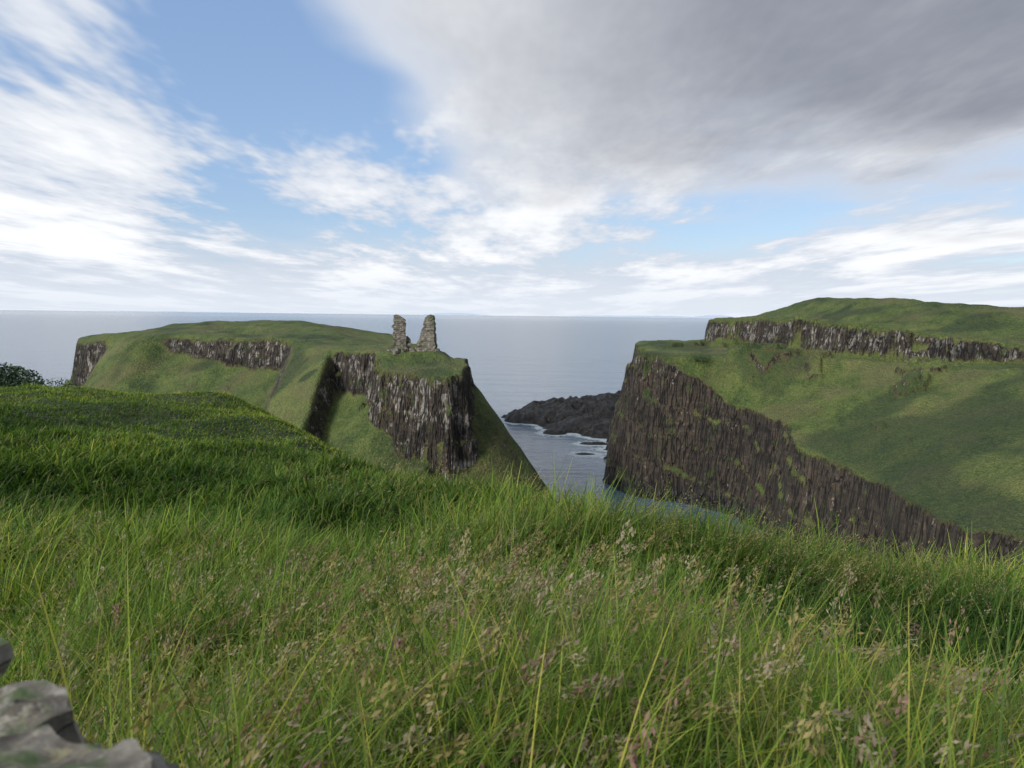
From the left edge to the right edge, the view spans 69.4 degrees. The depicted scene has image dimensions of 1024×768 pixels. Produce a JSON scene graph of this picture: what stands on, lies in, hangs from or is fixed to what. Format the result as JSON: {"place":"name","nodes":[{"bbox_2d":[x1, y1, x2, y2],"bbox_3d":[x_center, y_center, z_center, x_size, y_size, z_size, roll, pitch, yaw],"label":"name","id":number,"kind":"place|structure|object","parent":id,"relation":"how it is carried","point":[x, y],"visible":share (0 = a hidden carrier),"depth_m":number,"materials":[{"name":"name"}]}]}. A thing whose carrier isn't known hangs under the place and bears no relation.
{"place":"outdoors","nodes":[
{"label":"outdoors","id":0,"kind":"place"},
{"bbox_2d":[0,310,713,390],"bbox_3d":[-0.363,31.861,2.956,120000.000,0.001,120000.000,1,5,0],"label":"sea water","id":1,"kind":"structure","parent":0,"point":[547,352],"depth_m":1071.70,"materials":[{"name":"blue liquid"}]},
{"bbox_2d":[120,311,735,317],"bbox_3d":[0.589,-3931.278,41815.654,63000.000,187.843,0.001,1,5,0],"label":"coast land","id":2,"kind":"structure","parent":0,"point":[713,316],"depth_m":41821.00,"materials":[{"name":"blue"}]},
{"bbox_2d":[0,297,1023,767],"bbox_3d":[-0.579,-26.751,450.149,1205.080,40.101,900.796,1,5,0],"label":"cliffs","id":3,"kind":"structure","parent":0,"point":[902,419],"depth_m":114.24,"materials":[{"name":"green plant"}]},
{"bbox_2d":[0,362,43,386],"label":"ridge bush","id":4,"kind":"object","parent":3,"relation":"on","point":[14,373],"visible":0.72,"depth_m":46.36,"materials":[{"name":"green plant"}]},
{"bbox_2d":[0,377,76,387],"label":"ridge bush","id":5,"kind":"object","parent":3,"relation":"on","point":[42,382],"visible":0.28,"depth_m":44.98,"materials":[{"name":"green plant"}]},
{"bbox_2d":[0,637,177,767],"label":"rock","id":6,"kind":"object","parent":3,"relation":"on","point":[39,727],"depth_m":0.79,"materials":[{"name":"grey stone"}]},
{"bbox_2d":[391,314,406,351],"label":"ruined tower","id":7,"kind":"structure","parent":3,"relation":"on","point":[398,326],"depth_m":116.56,"materials":[{"name":"grey stone"}]},
{"bbox_2d":[406,336,410,347],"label":"ruined wall","id":8,"kind":"structure","parent":3,"relation":"on","point":[408,341],"depth_m":117.19,"materials":[{"name":"grey stone"}]},
{"bbox_2d":[386,347,440,354],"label":"rubble outcrops","id":9,"kind":"object","parent":3,"relation":"on","point":[396,351],"visible":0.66,"depth_m":116.15,"materials":[{"name":"stone"}]},
{"bbox_2d":[416,314,437,351],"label":"ruined tower","id":10,"kind":"structure","parent":3,"relation":"on","point":[427,340],"depth_m":115.78,"materials":[{"name":"grey stone"}]},
{"bbox_2d":[0,383,1023,767],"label":"meadow grass","id":11,"kind":"structure","parent":3,"relation":"on","point":[920,733],"depth_m":5.24,"materials":[{"name":"green plant"}]},
{"bbox_2d":[0,436,1023,767],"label":"meadow grass seed heads","id":12,"kind":"object","parent":3,"relation":"on","point":[592,574],"visible":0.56,"depth_m":3.00,"materials":[{"name":"plant"}]},
{"bbox_2d":[686,353,713,362],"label":"hill bush","id":13,"kind":"object","parent":3,"relation":"on","point":[704,356],"visible":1,"depth_m":130.39,"materials":[{"name":"green plant"}]},
{"bbox_2d":[0,0,1023,316],"label":"sky","id":14,"kind":"structure","parent":0,"point":[690,158],"materials":[{"name":"blue"}]},
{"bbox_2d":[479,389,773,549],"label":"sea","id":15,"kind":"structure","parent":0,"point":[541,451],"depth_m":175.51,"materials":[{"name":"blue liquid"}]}
]}

